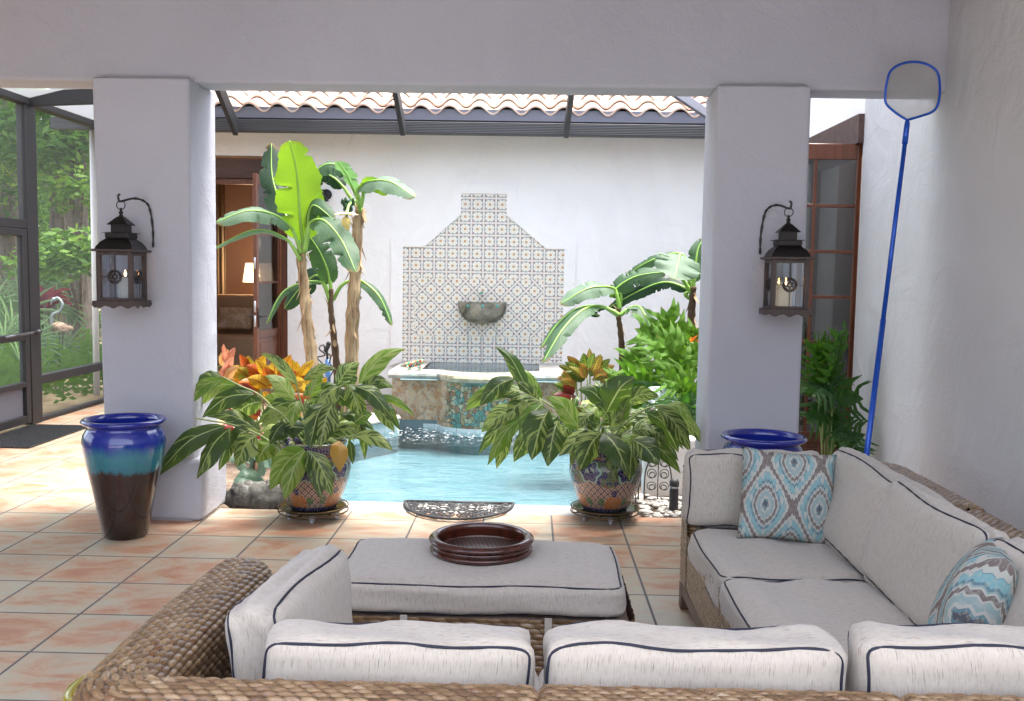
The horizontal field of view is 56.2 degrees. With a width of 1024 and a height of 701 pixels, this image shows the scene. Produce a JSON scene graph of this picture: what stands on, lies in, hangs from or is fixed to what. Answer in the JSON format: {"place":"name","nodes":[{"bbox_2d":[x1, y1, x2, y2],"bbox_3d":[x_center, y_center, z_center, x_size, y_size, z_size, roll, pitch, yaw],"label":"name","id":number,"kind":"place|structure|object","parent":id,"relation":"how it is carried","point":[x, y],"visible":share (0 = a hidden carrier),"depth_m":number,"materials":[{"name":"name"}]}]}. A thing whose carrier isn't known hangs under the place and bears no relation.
{"place":"outdoors","nodes":[
{"label":"outdoors","id":0,"kind":"place"},
{"bbox_2d":[243,263,252,281],"bbox_3d":[-3.871,-0.790,14.666,0.473,1.082,0.473,1,5,1],"label":"table lamp","id":1,"kind":"object","parent":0,"point":[248,274],"visible":0.11,"depth_m":14.45,"materials":[{"name":"white"}]},
{"bbox_2d":[0,309,653,431],"bbox_3d":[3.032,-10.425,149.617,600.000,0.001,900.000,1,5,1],"label":"ground","id":2,"kind":"structure","parent":0,"point":[48,404],"depth_m":12.54,"materials":[{"name":"green plant"}]},
{"bbox_2d":[0,114,13,206],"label":"forest tree","id":3,"kind":"object","parent":2,"relation":"on","point":[1,198],"visible":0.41,"depth_m":15.91,"materials":[{"name":"green plant"}]},
{"bbox_2d":[0,311,67,384],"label":"palmetto","id":4,"kind":"object","parent":2,"relation":"on","point":[16,348],"visible":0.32,"depth_m":12.31,"materials":[{"name":"plant"}]},
{"bbox_2d":[0,268,69,352],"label":"palmetto","id":5,"kind":"object","parent":2,"relation":"on","point":[11,301],"visible":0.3,"depth_m":12.89,"materials":[{"name":"plant"}]},
{"bbox_2d":[0,99,89,353],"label":"forest tree","id":6,"kind":"object","parent":2,"relation":"on","point":[49,152],"visible":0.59,"depth_m":15.10,"materials":[{"name":"green plant"}]},
{"bbox_2d":[0,99,90,331],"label":"forest tree","id":7,"kind":"object","parent":2,"relation":"on","point":[8,243],"visible":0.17,"depth_m":18.94,"materials":[{"name":"green plant"}]},
{"bbox_2d":[0,116,92,358],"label":"forest tree","id":8,"kind":"object","parent":2,"relation":"on","point":[69,255],"visible":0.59,"depth_m":14.22,"materials":[{"name":"green plant"}]},
{"bbox_2d":[0,264,100,346],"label":"palmetto","id":9,"kind":"object","parent":2,"relation":"on","point":[57,287],"visible":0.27,"depth_m":15.46,"materials":[{"name":"plant"}]},
{"bbox_2d":[0,328,102,403],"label":"ferns","id":10,"kind":"object","parent":2,"relation":"on","point":[9,369],"visible":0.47,"depth_m":12.10,"materials":[{"name":"green plant"}]},
{"bbox_2d":[40,286,72,342],"bbox_3d":[-7.183,-0.273,14.804,0.840,1.460,0.541,1,5,1],"label":"cordyline","id":11,"kind":"object","parent":2,"relation":"on","point":[51,293],"visible":0.51,"depth_m":14.75,"materials":[{"name":"red plant"}]},
{"bbox_2d":[50,297,72,394],"bbox_3d":[-5.976,-0.037,12.717,0.336,1.349,0.202,5,6,43],"label":"flamingo statue","id":12,"kind":"object","parent":2,"relation":"on","point":[62,326],"visible":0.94,"depth_m":12.70,"materials":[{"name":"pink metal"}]},
{"bbox_2d":[37,112,100,334],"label":"woods","id":13,"kind":"object","parent":2,"relation":"on","point":[89,224],"visible":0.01,"depth_m":23.54,"materials":[{"name":"green plant"}]},
{"bbox_2d":[41,312,101,390],"bbox_3d":[-6.394,0.071,13.358,1.335,1.201,0.870,1,5,1],"label":"palmetto","id":14,"kind":"object","parent":2,"relation":"on","point":[69,340],"visible":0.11,"depth_m":13.53,"materials":[{"name":"plant"}]},
{"bbox_2d":[0,403,695,700],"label":"floor","id":15,"kind":"structure","parent":0,"point":[80,595],"depth_m":5.52,"materials":[{"name":"tile"}]},
{"bbox_2d":[0,424,86,447],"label":"door mat","id":16,"kind":"object","parent":15,"relation":"on","point":[32,435],"depth_m":9.13,"materials":[{"name":"grey fabric"}]},
{"bbox_2d":[62,672,89,700],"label":"garden stool","id":17,"kind":"object","parent":15,"relation":"on","point":[68,694],"visible":0.06,"depth_m":3.01,"materials":[{"name":"yellow ceramic"}]},
{"bbox_2d":[80,412,166,540],"bbox_3d":[-2.336,0.764,5.790,0.486,0.720,0.486,1,5,1],"label":"tall urn","id":18,"kind":"object","parent":15,"relation":"on","point":[123,454],"visible":1,"depth_m":5.64,"materials":[{"name":"blue ceramic"}]},
{"bbox_2d":[93,77,225,520],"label":"column","id":19,"kind":"structure","parent":15,"relation":"on","point":[155,143],"depth_m":6.08,"materials":[{"name":"white paint"}]},
{"bbox_2d":[117,193,153,246],"bbox_3d":[-2.321,-0.800,5.918,0.030,0.318,0.261,4,5,30],"label":"wall hook","id":20,"kind":"object","parent":19,"relation":"attached to","point":[135,198],"depth_m":5.99,"materials":[{"name":"black metal"}]},
{"bbox_2d":[90,200,151,308],"bbox_3d":[-2.377,-0.586,5.841,0.264,0.651,0.264,1,5,1],"label":"candle lantern","id":21,"kind":"object","parent":20,"relation":"hanging from","point":[121,238],"visible":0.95,"depth_m":5.77,"materials":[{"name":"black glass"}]},
{"bbox_2d":[118,271,127,297],"bbox_3d":[-2.360,-0.399,5.856,0.082,0.185,0.082,1,5,1],"label":"pillar candle","id":22,"kind":"object","parent":21,"relation":"on","point":[123,288],"visible":0.52,"depth_m":5.82,"materials":[{"name":"wax"}]},
{"bbox_2d":[0,0,949,98],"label":"porch beam","id":23,"kind":"structure","parent":19,"relation":"on","point":[849,49],"depth_m":5.99,"materials":[{"name":"white paint"}]},
{"bbox_2d":[72,544,538,700],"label":"sofa section","id":24,"kind":"object","parent":15,"relation":"on","point":[240,629],"visible":1,"depth_m":2.17,"materials":[{"name":"wicker"},{"name":"fabric"}]},
{"bbox_2d":[278,499,348,523],"bbox_3d":[-1.304,1.055,6.304,0.460,0.089,0.460,1,5,1],"label":"plant stand","id":25,"kind":"object","parent":15,"relation":"on","point":[287,509],"visible":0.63,"depth_m":6.18,"materials":[{"name":"black metal"}]},
{"bbox_2d":[279,437,350,511],"bbox_3d":[-1.300,0.804,6.284,0.486,0.448,0.486,1,5,1],"label":"mosaic pot","id":26,"kind":"object","parent":25,"relation":"on","point":[303,496],"visible":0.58,"depth_m":6.13,"materials":[{"name":"ceramic"}]},
{"bbox_2d":[160,348,414,499],"bbox_3d":[-1.425,0.424,6.247,1.596,0.898,0.925,1,5,1],"label":"ginger plant","id":27,"kind":"object","parent":26,"relation":"in","point":[323,420],"visible":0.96,"depth_m":6.14,"materials":[{"name":"green plant"}]},
{"bbox_2d":[0,88,705,430],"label":"screen enclosure","id":28,"kind":"object","parent":15,"relation":"on","point":[21,402],"visible":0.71,"depth_m":9.65,"materials":[{"name":"brown metal"}]},
{"bbox_2d":[0,227,41,430],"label":"screen door","id":29,"kind":"structure","parent":28,"relation":"in","point":[15,398],"depth_m":9.57,"materials":[{"name":"brown metal"}]},
{"bbox_2d":[50,91,707,405],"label":"house wing","id":30,"kind":"structure","parent":15,"relation":"on","point":[612,186],"depth_m":11.72,"materials":[{"name":"white paint"}]},
{"bbox_2d":[216,184,225,293],"bbox_3d":[-4.422,-1.147,14.445,0.220,2.950,0.045,1,5,1],"label":"curtain","id":31,"kind":"object","parent":30,"relation":"hanging from","point":[220,252],"visible":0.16,"depth_m":14.40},
{"bbox_2d":[216,294,253,379],"bbox_3d":[-4.053,-0.194,13.665,1.530,1.190,1.100,1,5,1],"label":"indoor sofa","id":32,"kind":"object","parent":30,"relation":"in","point":[241,342],"visible":0.15,"depth_m":13.18,"materials":[{"name":"beige fabric"}]},
{"bbox_2d":[217,307,252,329],"bbox_3d":[-3.941,-0.455,13.641,0.503,0.310,0.211,1,5,1],"label":"indoor pillow","id":33,"kind":"object","parent":32,"relation":"on","point":[231,318],"visible":1,"depth_m":13.57,"materials":[{"name":"brown fabric"}]},
{"bbox_2d":[249,173,280,402],"bbox_3d":[-2.949,-0.725,11.482,0.181,2.680,0.823,1,5,1],"label":"door","id":34,"kind":"structure","parent":30,"relation":"in","point":[266,247],"depth_m":11.39,"materials":[{"name":"brown wood"}]},
{"bbox_2d":[321,189,331,201],"bbox_3d":[-2.303,-1.877,11.667,0.180,0.186,0.233,1,5,1],"label":"wall lamp","id":35,"kind":"object","parent":30,"relation":"attached to","point":[327,194],"visible":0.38,"depth_m":11.75,"materials":[{"name":"black metal"}]},
{"bbox_2d":[388,184,575,454],"bbox_3d":[-0.386,0.028,11.045,2.274,3.993,1.707,1,5,1],"label":"wall fountain","id":36,"kind":"object","parent":30,"relation":"attached to","point":[480,273],"depth_m":11.79,"materials":[{"name":"tile"}]},
{"bbox_2d":[400,359,424,369],"bbox_3d":[-1.120,0.155,10.797,0.279,0.130,0.149,1,5,1],"label":"ceramic lizard","id":37,"kind":"object","parent":36,"relation":"on","point":[409,365],"visible":1,"depth_m":10.77},
{"bbox_2d":[347,538,634,675],"bbox_3d":[-0.112,1.066,3.824,1.147,0.509,0.639,1,5,1],"label":"ottoman","id":38,"kind":"object","parent":15,"relation":"on","point":[541,589],"visible":0.43,"depth_m":3.53,"materials":[{"name":"beige fabric"}]},
{"bbox_2d":[429,522,533,565],"bbox_3d":[-0.123,0.780,3.869,0.423,0.079,0.423,1,5,1],"label":"round tray","id":39,"kind":"object","parent":38,"relation":"on","point":[480,543],"visible":1,"depth_m":3.88,"materials":[{"name":"brown wood"}]},
{"bbox_2d":[341,420,641,505],"bbox_3d":[-0.181,1.103,8.689,3.254,0.320,3.910,1,5,1],"label":"pool basin","id":40,"kind":"object","parent":15,"relation":"in","point":[511,489],"visible":0.2,"depth_m":9.23,"materials":[{"name":"paint"}]},
{"bbox_2d":[346,424,398,446],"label":"waterline tiles","id":41,"kind":"object","parent":40,"relation":"attached to","point":[382,429],"visible":0.11,"depth_m":10.20,"materials":[{"name":"blue tile"}]},
{"bbox_2d":[343,427,575,504],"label":"water","id":42,"kind":"structure","parent":40,"relation":"in","point":[418,430],"depth_m":8.93,"materials":[{"name":"blue liquid"}]},
{"bbox_2d":[341,501,632,516],"bbox_3d":[-0.346,1.236,6.626,2.340,0.306,0.270,1,5,1],"label":"pool coping","id":43,"kind":"object","parent":40,"relation":"on","point":[514,510],"visible":0.05,"depth_m":6.58,"materials":[{"name":"stone"}]},
{"bbox_2d":[403,500,514,519],"bbox_3d":[-0.373,1.079,6.488,0.779,0.015,0.484,1,5,1],"label":"half round mat","id":44,"kind":"object","parent":43,"relation":"on","point":[465,505],"visible":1,"depth_m":6.51,"materials":[{"name":"black rubber"}]},
{"bbox_2d":[570,500,638,524],"bbox_3d":[0.618,1.078,6.397,0.460,0.089,0.460,1,5,1],"label":"plant stand","id":45,"kind":"object","parent":15,"relation":"on","point":[630,510],"visible":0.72,"depth_m":6.26,"materials":[{"name":"black metal"}]},
{"bbox_2d":[569,446,642,512],"bbox_3d":[0.622,0.828,6.377,0.486,0.448,0.486,1,5,1],"label":"mosaic pot","id":46,"kind":"object","parent":45,"relation":"on","point":[598,488],"visible":0.46,"depth_m":6.20,"materials":[{"name":"ceramic"}]},
{"bbox_2d":[465,347,699,480],"bbox_3d":[0.503,0.486,6.279,1.404,0.987,0.900,-2,5,-28],"label":"ginger plant","id":47,"kind":"object","parent":46,"relation":"in","point":[662,431],"visible":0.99,"depth_m":6.23,"materials":[{"name":"green plant"}]},
{"bbox_2d":[537,620,902,700],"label":"sofa section","id":48,"kind":"object","parent":15,"relation":"on","point":[608,660],"visible":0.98,"depth_m":2.13,"materials":[{"name":"beige fabric"}]},
{"bbox_2d":[695,85,810,449],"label":"column","id":49,"kind":"structure","parent":15,"relation":"on","point":[756,153],"depth_m":5.99,"materials":[{"name":"white paint"}]},
{"bbox_2d":[759,200,792,253],"bbox_3d":[1.605,-0.748,5.842,0.030,0.318,0.261,-2,5,-28],"label":"wall hook","id":50,"kind":"object","parent":49,"relation":"attached to","point":[764,216],"depth_m":5.93,"materials":[{"name":"black metal"}]},
{"bbox_2d":[759,208,814,316],"bbox_3d":[1.651,-0.532,5.763,0.264,0.651,0.264,1,5,3],"label":"candle lantern","id":51,"kind":"object","parent":50,"relation":"hanging from","point":[787,247],"visible":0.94,"depth_m":5.68,"materials":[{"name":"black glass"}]},
{"bbox_2d":[778,280,792,305],"bbox_3d":[1.648,-0.345,5.779,0.082,0.185,0.082,1,5,1],"label":"pillar candle","id":52,"kind":"object","parent":51,"relation":"on","point":[783,297],"visible":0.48,"depth_m":5.75,"materials":[{"name":"wax"}]},
{"bbox_2d":[721,428,807,450],"bbox_3d":[1.445,0.844,5.559,0.486,0.720,0.486,1,5,1],"label":"tall urn","id":53,"kind":"object","parent":15,"relation":"on","point":[763,439],"visible":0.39,"depth_m":5.52,"materials":[{"name":"blue ceramic"}]},
{"bbox_2d":[679,446,985,627],"bbox_3d":[1.336,0.876,4.201,1.088,0.873,1.046,1,5,1],"label":"sofa section","id":54,"kind":"object","parent":15,"relation":"on","point":[715,553],"visible":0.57,"depth_m":4.11,"materials":[{"name":"beige fabric"}]},
{"bbox_2d":[736,446,836,543],"bbox_3d":[1.225,0.649,4.273,0.450,0.422,0.197,1,5,1],"label":"throw pillow","id":55,"kind":"object","parent":54,"relation":"on","point":[786,496],"visible":0.96,"depth_m":4.22,"materials":[{"name":"fabric"}]},
{"bbox_2d":[718,479,1023,662],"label":"sofa section","id":56,"kind":"object","parent":15,"relation":"on","point":[922,541],"visible":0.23,"depth_m":3.37,"materials":[{"name":"woven wicker"},{"name":"fabric"}]},
{"bbox_2d":[927,537,1016,624],"bbox_3d":[1.355,0.761,2.804,0.262,0.416,0.336,2,5,16],"label":"throw pillow","id":57,"kind":"object","parent":56,"relation":"on","point":[979,584],"visible":0.48,"depth_m":2.67,"materials":[{"name":"fabric"}]},
{"bbox_2d":[864,61,940,455],"bbox_3d":[2.147,-0.233,5.569,0.635,2.894,0.223,-2,6,-35],"label":"pool net","id":58,"kind":"object","parent":15,"relation":"on","point":[917,84],"visible":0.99,"depth_m":5.58,"materials":[{"name":"blue metal"}]},
{"bbox_2d":[798,0,1023,530],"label":"side wall","id":59,"kind":"structure","parent":15,"relation":"on","point":[949,411],"depth_m":5.91,"materials":[{"name":"grey paint"}]},
{"bbox_2d":[798,143,861,454],"bbox_3d":[2.431,-0.330,7.837,0.720,2.680,0.045,1,5,2],"label":"door","id":60,"kind":"structure","parent":59,"relation":"in","point":[834,170],"depth_m":7.78,"materials":[{"name":"brown wood"}]},
{"bbox_2d":[845,537,1023,700],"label":"sofa section","id":61,"kind":"object","parent":15,"relation":"on","point":[956,662],"visible":0.78,"depth_m":2.12,"materials":[{"name":"woven wicker"},{"name":"fabric"}]},
{"bbox_2d":[218,405,681,517],"bbox_3d":[0.004,0.934,9.208,5.550,0.001,5.480,1,5,1],"label":"planting bed","id":62,"kind":"object","parent":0,"point":[232,471],"depth_m":7.82,"materials":[{"name":"stone"}]},
{"bbox_2d":[223,480,252,508],"bbox_3d":[-1.877,1.025,6.705,0.304,0.245,0.220,1,5,1],"label":"rock","id":63,"kind":"object","parent":62,"relation":"on","point":[237,496],"visible":0.62,"depth_m":6.62,"materials":[{"name":"grey stone"}]},
{"bbox_2d":[229,439,279,484],"bbox_3d":[-1.798,0.916,7.130,0.650,0.557,0.457,1,5,1],"label":"bromeliad","id":64,"kind":"object","parent":62,"relation":"on","point":[255,471],"visible":0.19,"depth_m":7.15,"materials":[{"name":"plant"}]},
{"bbox_2d":[248,479,284,509],"bbox_3d":[-1.717,1.032,6.686,0.331,0.272,0.273,1,5,1],"label":"rock","id":65,"kind":"object","parent":62,"relation":"on","point":[263,495],"visible":0.52,"depth_m":6.60,"materials":[{"name":"grey stone"}]},
{"bbox_2d":[217,344,326,439],"bbox_3d":[-1.990,0.462,8.128,1.118,1.024,0.744,1,5,1],"label":"croton","id":66,"kind":"object","parent":62,"relation":"on","point":[249,373],"visible":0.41,"depth_m":8.11,"materials":[{"name":"orange plant"}]},
{"bbox_2d":[216,140,359,370],"bbox_3d":[-2.062,-0.574,9.207,1.398,2.939,1.166,1,5,1],"label":"banana plant","id":67,"kind":"object","parent":62,"relation":"on","point":[301,212],"visible":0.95,"depth_m":9.06,"materials":[{"name":"green plant"}]},
{"bbox_2d":[317,341,332,381],"bbox_3d":[-1.893,0.187,9.688,0.197,0.563,0.092,1,5,1],"label":"hose sprayer","id":68,"kind":"object","parent":62,"relation":"in","point":[327,360],"visible":0.62,"depth_m":9.66,"materials":[{"name":"blue plastic"}]},
{"bbox_2d":[266,234,392,411],"bbox_3d":[-1.759,-0.161,9.522,1.194,2.074,0.738,1,5,1],"label":"banana plant","id":69,"kind":"object","parent":62,"relation":"on","point":[322,259],"visible":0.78,"depth_m":9.49,"materials":[{"name":"green plant"}]},
{"bbox_2d":[318,161,415,438],"bbox_3d":[-1.659,-0.476,9.206,0.899,2.756,1.427,-4,7,-44],"label":"banana plant","id":70,"kind":"object","parent":62,"relation":"on","point":[333,173],"visible":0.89,"depth_m":9.39,"materials":[{"name":"green plant"}]},
{"bbox_2d":[368,413,400,424],"bbox_3d":[-1.684,0.881,9.038,0.908,0.178,2.894,1,5,1],"label":"curved coping","id":71,"kind":"object","parent":62,"relation":"on","point":[373,419],"visible":0.07,"depth_m":10.07,"materials":[{"name":"stone"}]},
{"bbox_2d":[541,267,664,373],"bbox_3d":[0.820,0.083,9.057,1.400,1.747,0.608,-1,5,-21],"label":"banana plant","id":72,"kind":"object","parent":62,"relation":"on","point":[561,330],"visible":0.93,"depth_m":9.09,"materials":[{"name":"green plant"}]},
{"bbox_2d":[548,335,697,428],"bbox_3d":[1.036,0.400,8.674,1.388,1.154,0.530,3,5,21],"label":"croton","id":73,"kind":"object","parent":62,"relation":"on","point":[574,372],"visible":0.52,"depth_m":8.80,"materials":[{"name":"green plant"}]},
{"bbox_2d":[603,298,698,435],"bbox_3d":[1.253,0.292,8.102,1.016,1.472,1.634,1,5,1],"label":"philodendron","id":74,"kind":"object","parent":62,"relation":"on","point":[673,353],"visible":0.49,"depth_m":7.94,"materials":[{"name":"green leaf"},{"name":"dark green leaf"},{"name":"cane stem"}]},
{"bbox_2d":[632,460,671,502],"bbox_3d":[0.972,0.934,6.889,0.366,0.409,0.122,-2,6,-32],"label":"iron garden edging","id":75,"kind":"object","parent":62,"relation":"on","point":[644,495],"visible":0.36,"depth_m":6.93,"materials":[{"name":"black metal"}]},
{"bbox_2d":[608,238,701,326],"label":"banana plant","id":76,"kind":"object","parent":62,"relation":"on","point":[675,267],"visible":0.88,"depth_m":9.04,"materials":[{"name":"green plant"}]},
{"bbox_2d":[634,494,681,517],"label":"pebbles","id":77,"kind":"object","parent":62,"relation":"on","point":[660,505],"visible":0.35,"depth_m":6.75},
{"bbox_2d":[669,478,678,509],"bbox_3d":[1.128,0.997,6.680,0.068,0.221,0.068,1,5,1],"label":"path light","id":78,"kind":"object","parent":77,"relation":"on","point":[673,496],"visible":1,"depth_m":6.66,"materials":[{"name":"black metal"}]},
{"bbox_2d":[641,436,694,495],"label":"wall","id":79,"kind":"structure","parent":62,"relation":"on","point":[680,462],"depth_m":7.18,"materials":[{"name":"white paint"}]},
{"bbox_2d":[799,316,878,454],"bbox_3d":[2.401,0.335,7.246,0.632,1.198,0.528,1,5,1],"label":"philodendron","id":80,"kind":"object","parent":62,"relation":"on","point":[824,378],"visible":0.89,"depth_m":7.21,"materials":[{"name":"plant"}]}
]}

